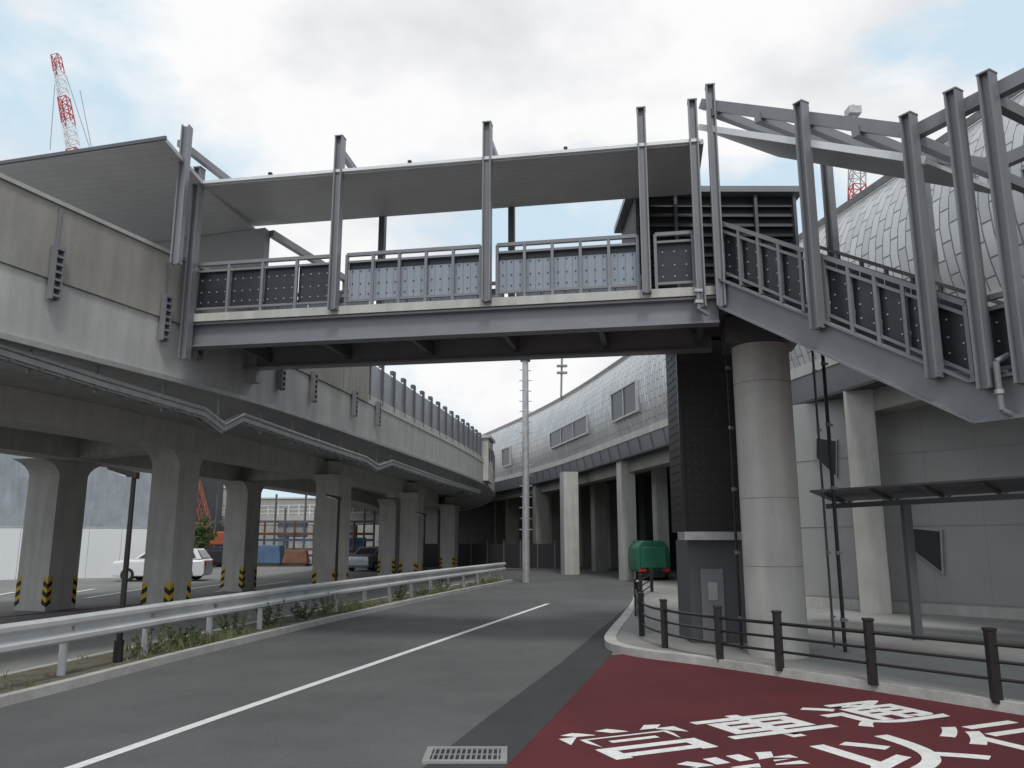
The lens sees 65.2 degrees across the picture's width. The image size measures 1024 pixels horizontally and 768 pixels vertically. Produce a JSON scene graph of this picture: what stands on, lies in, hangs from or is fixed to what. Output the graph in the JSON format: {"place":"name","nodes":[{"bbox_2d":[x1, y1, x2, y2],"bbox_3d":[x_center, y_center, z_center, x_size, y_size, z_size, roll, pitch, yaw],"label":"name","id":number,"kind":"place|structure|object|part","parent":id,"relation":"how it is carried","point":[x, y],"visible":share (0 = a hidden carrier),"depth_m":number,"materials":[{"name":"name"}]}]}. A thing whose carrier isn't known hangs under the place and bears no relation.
{"place":"outdoors","nodes":[
{"label":"outdoors","id":0,"kind":"place"},
{"bbox_2d":[0,453,223,563],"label":"wrapped building","id":1,"kind":"structure","parent":0,"point":[107,498],"depth_m":60.74,"materials":[{"name":"fabric"}]},
{"bbox_2d":[222,486,226,515],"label":"distant building","id":2,"kind":"structure","parent":0,"point":[224,497],"depth_m":112.94,"materials":[{"name":"concrete"}]},
{"bbox_2d":[0,581,471,673],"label":"path","id":3,"kind":"structure","parent":0,"point":[20,660],"depth_m":16.32,"materials":[{"name":"grey concrete"}]},
{"bbox_2d":[326,494,341,602],"bbox_3d":[-5.295,4.876,23.501,0.456,3.264,0.216,0,-11,0],"label":"street lamp","id":4,"kind":"object","parent":3,"relation":"on","point":[339,498],"visible":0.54,"depth_m":23.55,"materials":[{"name":"black metal"}]},
{"bbox_2d":[0,577,504,693],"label":"verge","id":5,"kind":"structure","parent":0,"point":[90,664],"depth_m":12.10,"materials":[{"name":"green plant"}]},
{"bbox_2d":[107,466,139,662],"bbox_3d":[-6.142,2.817,12.410,0.456,3.060,0.216,0,-11,0],"label":"street lamp","id":6,"kind":"object","parent":5,"relation":"on","point":[118,649],"visible":0.88,"depth_m":12.42,"materials":[{"name":"black metal"}]},
{"bbox_2d":[130,625,177,654],"bbox_3d":[-5.872,4.144,12.967,0.749,0.483,0.743,0,-11,0],"label":"weed plant","id":7,"kind":"object","parent":5,"relation":"on","point":[159,641],"visible":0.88,"depth_m":12.97,"materials":[{"name":"green plant"}]},
{"bbox_2d":[165,622,204,647],"bbox_3d":[-5.664,4.340,13.870,0.662,0.444,0.645,0,-11,0],"label":"weed plant","id":8,"kind":"object","parent":5,"relation":"on","point":[191,629],"visible":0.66,"depth_m":13.86,"materials":[{"name":"green plant"}]},
{"bbox_2d":[213,610,249,634],"bbox_3d":[-5.494,4.575,15.495,0.760,0.604,0.707,0,-11,0],"label":"weed plant","id":9,"kind":"object","parent":5,"relation":"on","point":[227,623],"visible":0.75,"depth_m":15.48,"materials":[{"name":"green plant"}]},
{"bbox_2d":[0,562,505,675],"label":"guard rail","id":10,"kind":"object","parent":5,"relation":"on","point":[63,631],"visible":0.91,"depth_m":13.78,"materials":[{"name":"silver metal"}]},
{"bbox_2d":[255,597,284,626],"bbox_3d":[-5.140,4.847,16.976,0.538,0.637,0.795,0,-11,0],"label":"weed plant","id":11,"kind":"object","parent":5,"relation":"on","point":[269,612],"visible":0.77,"depth_m":16.96,"materials":[{"name":"green plant"}]},
{"bbox_2d":[289,601,317,620],"bbox_3d":[-4.792,5.216,18.351,0.642,0.440,0.449,4,-12,-22],"label":"weed plant","id":12,"kind":"object","parent":5,"relation":"on","point":[299,614],"visible":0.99,"depth_m":18.29,"materials":[{"name":"green plant"}]},
{"bbox_2d":[312,591,336,615],"bbox_3d":[-4.647,5.372,19.687,0.621,0.643,0.670,5,-12,-26],"label":"weed plant","id":13,"kind":"object","parent":5,"relation":"on","point":[322,601],"visible":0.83,"depth_m":19.61,"materials":[{"name":"green plant"}]},
{"bbox_2d":[391,584,407,599],"bbox_3d":[-3.490,6.434,24.737,0.737,0.492,0.621,9,-14,-39],"label":"weed plant","id":14,"kind":"object","parent":5,"relation":"on","point":[400,593],"visible":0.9,"depth_m":24.68,"materials":[{"name":"green plant"}]},
{"bbox_2d":[433,578,451,589],"bbox_3d":[-2.505,7.245,28.975,0.663,0.525,0.663,-6,-12,28],"label":"weed plant","id":15,"kind":"object","parent":5,"relation":"on","point":[435,583],"visible":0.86,"depth_m":28.85,"materials":[{"name":"green plant"}]},
{"bbox_2d":[258,497,315,550],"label":"distant building","id":16,"kind":"structure","parent":0,"point":[285,501],"depth_m":142.29,"materials":[{"name":"concrete"}]},
{"bbox_2d":[0,567,670,767],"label":"road","id":17,"kind":"structure","parent":0,"point":[405,710],"depth_m":10.37,"materials":[{"name":"grey asphalt"}]},
{"bbox_2d":[0,579,512,706],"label":"kerb","id":18,"kind":"structure","parent":17,"relation":"on","point":[22,695],"depth_m":13.04,"materials":[{"name":"concrete"}]},
{"bbox_2d":[65,604,547,767],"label":"road marking","id":19,"kind":"object","parent":17,"relation":"on","point":[136,745],"visible":1,"depth_m":9.29,"materials":[{"name":"paint"}]},
{"bbox_2d":[425,540,560,570],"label":"site fence","id":20,"kind":"object","parent":17,"relation":"on","point":[545,556],"visible":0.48,"depth_m":52.42,"materials":[{"name":"metal"}]},
{"bbox_2d":[423,606,627,767],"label":"road edge strip","id":21,"kind":"object","parent":17,"relation":"on","point":[515,725],"visible":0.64,"depth_m":9.41,"materials":[{"name":"asphalt"}]},
{"bbox_2d":[422,746,506,763],"bbox_3d":[-0.415,3.348,7.214,0.744,0.031,0.516,0,-11,0],"label":"drain grate","id":22,"kind":"object","parent":21,"relation":"on","point":[465,754],"visible":0.99,"depth_m":7.20,"materials":[{"name":"metal"}]},
{"bbox_2d":[519,360,531,582],"bbox_3d":[0.645,3.931,37.745,0.600,10.572,0.480,0,-11,0],"label":"tall pole","id":23,"kind":"object","parent":17,"relation":"on","point":[525,464],"visible":0.97,"depth_m":37.56,"materials":[{"name":"metal"}]},
{"bbox_2d":[628,540,669,581],"bbox_3d":[6.427,8.530,38.667,1.584,1.896,5.136,0,-11,0],"label":"green truck","id":24,"kind":"object","parent":17,"relation":"on","point":[644,556],"visible":0.7,"depth_m":36.31,"materials":[{"name":"paint"}]},
{"bbox_2d":[0,551,676,654],"bbox_3d":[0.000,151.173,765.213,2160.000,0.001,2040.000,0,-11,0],"label":"ground","id":25,"kind":"structure","parent":0,"point":[265,575],"depth_m":32.95,"materials":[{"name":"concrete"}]},
{"bbox_2d":[0,603,139,616],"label":"road marking","id":26,"kind":"object","parent":25,"relation":"on","point":[64,610],"visible":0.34,"depth_m":22.06,"materials":[{"name":"white paint"}]},
{"bbox_2d":[50,53,91,150],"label":"tower crane","id":27,"kind":"object","parent":25,"relation":"on","point":[61,112],"visible":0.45,"depth_m":98.23,"materials":[{"name":"red paint"}]},
{"bbox_2d":[0,526,146,579],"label":"site hoarding","id":28,"kind":"object","parent":25,"relation":"on","point":[104,551],"visible":0.58,"depth_m":41.27,"materials":[{"name":"metal"}]},
{"bbox_2d":[86,589,141,597],"bbox_3d":[-14.497,7.812,30.113,0.240,0.001,7.098,1,-11,-4],"label":"road marking","id":29,"kind":"object","parent":25,"relation":"on","point":[112,593],"visible":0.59,"depth_m":28.47,"materials":[{"name":"paint"}]},
{"bbox_2d":[111,548,213,580],"bbox_3d":[-16.826,8.722,38.645,4.302,1.512,1.752,1,-11,-4],"label":"parked car","id":30,"kind":"object","parent":25,"relation":"on","point":[203,563],"visible":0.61,"depth_m":37.95,"materials":[{"name":"white paint"}]},
{"bbox_3d":[-14.961,8.252,38.870,0.288,0.360,1.320,1,-11,-4],"label":"rear window","id":31,"kind":"part","parent":30,"relation":"part of","materials":[{"name":"grey glass"}]},
{"bbox_2d":[194,516,218,548],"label":"roadside tree","id":32,"kind":"object","parent":25,"relation":"on","point":[205,534],"visible":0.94,"depth_m":53.93,"materials":[{"name":"green plant"}]},
{"bbox_2d":[194,480,223,565],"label":"orange crane","id":33,"kind":"object","parent":25,"relation":"on","point":[216,554],"visible":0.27,"depth_m":57.69,"materials":[{"name":"paint"}]},
{"bbox_2d":[0,579,485,676],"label":"kerb path","id":34,"kind":"structure","parent":25,"relation":"on","point":[45,665],"depth_m":12.93,"materials":[{"name":"concrete"}]},
{"bbox_2d":[0,173,494,610],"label":"railway viaduct","id":35,"kind":"object","parent":25,"relation":"on","point":[81,289],"visible":0.81,"depth_m":19.91,"materials":[{"name":"concrete"}]},
{"bbox_2d":[0,124,348,383],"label":"platform canopy","id":36,"kind":"object","parent":35,"relation":"on","point":[141,188],"visible":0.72,"depth_m":14.85,"materials":[{"name":"metal"}]},
{"bbox_2d":[0,342,480,495],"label":"cable rack","id":37,"kind":"object","parent":35,"relation":"hanging from","point":[29,361],"visible":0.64,"depth_m":15.01,"materials":[{"name":"metal"}]},
{"bbox_2d":[178,83,725,370],"bbox_3d":[-1.085,-2.469,14.819,9.462,4.279,2.506,-2,-11,10],"label":"footbridge","id":38,"kind":"object","parent":35,"relation":"on","point":[588,301],"visible":1,"depth_m":14.03,"materials":[{"name":"metal"}]},
{"bbox_2d":[694,279,708,315],"bbox_3d":[2.974,-1.349,12.547,0.220,0.590,0.103,0,-11,0],"label":"downspout","id":39,"kind":"object","parent":38,"relation":"attached to","point":[698,291],"visible":1,"depth_m":12.52,"materials":[{"name":"paint"}]},
{"bbox_2d":[479,435,494,483],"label":"viaduct cabin","id":40,"kind":"object","parent":35,"relation":"on","point":[488,441],"visible":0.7,"depth_m":40.61,"materials":[{"name":"concrete"}]},
{"bbox_2d":[214,581,288,591],"bbox_3d":[-10.804,8.546,33.879,0.240,0.001,8.022,-1,-11,4],"label":"road marking","id":41,"kind":"object","parent":25,"relation":"on","point":[263,584],"visible":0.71,"depth_m":34.87,"materials":[{"name":"paint"}]},
{"bbox_2d":[257,545,284,566],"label":"site stack","id":42,"kind":"object","parent":25,"relation":"on","point":[270,555],"visible":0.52,"depth_m":59.10,"materials":[{"name":"blue fabric"}]},
{"bbox_2d":[207,494,375,564],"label":"site scaffold","id":43,"kind":"object","parent":25,"relation":"on","point":[293,528],"visible":0.38,"depth_m":63.71,"materials":[{"name":"metal"}]},
{"bbox_2d":[279,550,311,566],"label":"site stack","id":44,"kind":"object","parent":25,"relation":"on","point":[295,558],"visible":1,"depth_m":59.05,"materials":[{"name":"fabric"}]},
{"bbox_2d":[221,504,378,561],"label":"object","id":45,"kind":"object","parent":25,"relation":"on","point":[311,517],"visible":0.2,"depth_m":72.56,"materials":[{"name":"concrete"}]},
{"bbox_2d":[348,546,377,570],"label":"parked car","id":46,"kind":"object","parent":25,"relation":"on","point":[364,557],"visible":0.62,"depth_m":49.82,"materials":[{"name":"silver metal"}]},
{"bbox_2d":[357,516,423,546],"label":"distant building","id":47,"kind":"structure","parent":25,"relation":"on","point":[368,528],"depth_m":106.19,"materials":[{"name":"concrete"}]},
{"bbox_2d":[362,535,370,541],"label":"window","id":48,"kind":"structure","parent":47,"relation":"in","point":[366,536],"depth_m":106.01,"materials":[{"name":"white glass"}]},
{"bbox_2d":[417,512,425,570],"bbox_3d":[-4.355,7.759,38.222,0.456,3.240,0.216,0,-11,0],"label":"street lamp","id":49,"kind":"object","parent":25,"relation":"on","point":[423,542],"visible":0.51,"depth_m":38.21,"materials":[{"name":"black metal"}]},
{"bbox_2d":[458,88,1023,619],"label":"station building","id":50,"kind":"structure","parent":25,"relation":"on","point":[600,494],"depth_m":21.47,"materials":[{"name":"grey concrete"}]},
{"bbox_2d":[501,446,511,467],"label":"window","id":51,"kind":"structure","parent":50,"relation":"in","point":[506,461],"depth_m":63.58,"materials":[{"name":"glass"}]},
{"bbox_2d":[557,359,566,400],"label":"roof mast","id":52,"kind":"object","parent":50,"relation":"on","point":[561,372],"visible":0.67,"depth_m":55.05,"materials":[{"name":"metal"}]},
{"bbox_2d":[549,414,589,448],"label":"window","id":53,"kind":"structure","parent":50,"relation":"in","point":[578,428],"depth_m":48.68,"materials":[{"name":"glass"}]},
{"bbox_2d":[610,379,640,422],"bbox_3d":[5.590,0.898,39.091,0.384,1.524,3.885,2,-11,-10],"label":"window","id":54,"kind":"structure","parent":50,"relation":"in","point":[624,401],"depth_m":38.84,"materials":[{"name":"glass"}]},
{"bbox_2d":[816,436,837,477],"bbox_3d":[8.801,2.038,22.348,0.084,1.212,0.655,9,-15,-40],"label":"window","id":55,"kind":"structure","parent":50,"relation":"in","point":[824,444],"depth_m":22.30,"materials":[{"name":"glass"}]},
{"bbox_2d":[844,104,866,200],"bbox_3d":[13.245,-8.191,30.940,0.812,5.600,0.553,0,-11,0],"label":"lattice mast","id":56,"kind":"object","parent":50,"relation":"on","point":[852,110],"visible":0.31,"depth_m":31.10,"materials":[{"name":"metal"}]},
{"bbox_2d":[913,527,944,574],"bbox_3d":[10.366,4.176,20.102,0.084,1.186,0.918,9,-15,-40],"label":"window","id":57,"kind":"structure","parent":50,"relation":"in","point":[928,542],"depth_m":19.96,"materials":[{"name":"glass"}]},
{"bbox_2d":[720,316,808,658],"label":"bridge pier","id":58,"kind":"structure","parent":25,"relation":"on","point":[773,565],"depth_m":12.92,"materials":[{"name":"concrete"}]},
{"bbox_2d":[691,68,1023,423],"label":"stairway","id":59,"kind":"object","parent":58,"relation":"on","point":[927,338],"visible":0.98,"depth_m":10.22,"materials":[{"name":"paint"}]},
{"bbox_2d":[992,353,1020,420],"bbox_3d":[5.378,0.025,8.718,0.242,0.754,0.091,0,-11,0],"label":"downspout","id":60,"kind":"object","parent":59,"relation":"attached to","point":[999,391],"visible":0.98,"depth_m":8.70,"materials":[{"name":"paint"}]},
{"bbox_2d":[604,580,1023,714],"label":"kerb","id":61,"kind":"structure","parent":25,"relation":"on","point":[974,700],"depth_m":10.92,"materials":[{"name":"concrete"}]},
{"bbox_2d":[0,0,1023,496],"label":"sky","id":62,"kind":"structure","parent":0,"point":[262,87],"materials":[{"name":"white"}]},
{"bbox_2d":[505,654,1023,767],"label":"red pavement","id":63,"kind":"structure","parent":0,"point":[630,694],"depth_m":8.46,"materials":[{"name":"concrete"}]},
{"bbox_2d":[560,724,717,759],"bbox_3d":[1.211,3.450,7.751,1.344,0.001,1.056,5,-12,-24],"label":"road marking","id":64,"kind":"object","parent":63,"relation":"on","point":[614,753],"visible":1,"depth_m":7.62,"materials":[{"name":"paint"}]},
{"bbox_2d":[679,751,808,767],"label":"road marking","id":65,"kind":"object","parent":63,"relation":"on","point":[739,757],"visible":1,"depth_m":7.03,"materials":[{"name":"paint"}]},
{"bbox_2d":[690,712,838,738],"bbox_3d":[2.636,3.571,8.373,1.344,0.001,1.056,5,-12,-24],"label":"road marking","id":66,"kind":"object","parent":63,"relation":"on","point":[766,726],"visible":1,"depth_m":8.36,"materials":[{"name":"paint"}]},
{"bbox_2d":[800,700,948,726],"bbox_3d":[4.041,3.694,9.006,1.345,0.001,1.051,5,-12,-25],"label":"road marking","id":67,"kind":"object","parent":63,"relation":"on","point":[868,704],"visible":1,"depth_m":8.99,"materials":[{"name":"paint"}]},
{"bbox_2d":[810,735,990,767],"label":"road marking","id":68,"kind":"object","parent":63,"relation":"on","point":[931,759],"visible":1,"depth_m":7.20,"materials":[{"name":"paint"}]},
{"bbox_2d":[940,720,1023,749],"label":"road marking","id":69,"kind":"object","parent":63,"relation":"on","point":[978,737],"visible":1,"depth_m":8.01,"materials":[{"name":"paint"}]},
{"bbox_2d":[616,576,1023,700],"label":"sidewalk","id":70,"kind":"structure","parent":0,"point":[1011,631],"depth_m":13.91,"materials":[{"name":"grey concrete"}]},
{"bbox_2d":[614,186,799,642],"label":"lift tower","id":71,"kind":"structure","parent":70,"relation":"on","point":[700,482],"depth_m":15.03,"materials":[{"name":"metal"}]},
{"bbox_2d":[700,569,725,641],"bbox_3d":[3.600,3.954,14.319,0.408,1.260,0.054,0,-11,0],"label":"door","id":72,"kind":"structure","parent":71,"relation":"in","point":[711,580],"depth_m":14.33,"materials":[{"name":"paint"}]},
{"bbox_2d":[725,354,743,648],"bbox_3d":[3.873,1.738,13.966,0.094,5.535,0.067,0,-11,0],"label":"drain pipe","id":73,"kind":"object","parent":70,"relation":"on","point":[730,428],"visible":0.92,"depth_m":13.91,"materials":[{"name":"black metal"}]},
{"bbox_2d":[811,350,835,646],"bbox_3d":[5.520,1.892,14.180,0.084,5.314,0.060,0,-11,0],"label":"drain pipe","id":74,"kind":"object","parent":70,"relation":"on","point":[823,490],"visible":0.94,"depth_m":14.14,"materials":[{"name":"metal"}]},
{"bbox_2d":[633,569,1023,703],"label":"pedestrian fence","id":75,"kind":"object","parent":70,"relation":"on","point":[990,643],"visible":0.98,"depth_m":10.63,"materials":[{"name":"black metal"}]},
{"bbox_2d":[821,355,847,651],"bbox_3d":[5.470,1.849,13.577,0.122,5.166,0.087,0,-11,0],"label":"drain pipe","id":76,"kind":"object","parent":70,"relation":"on","point":[838,552],"visible":0.97,"depth_m":13.53,"materials":[{"name":"black metal"}]},
{"bbox_2d":[809,475,1023,639],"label":"shelter canopy","id":77,"kind":"object","parent":70,"relation":"on","point":[945,491],"visible":0.93,"depth_m":14.79,"materials":[{"name":"metal"}]}
]}

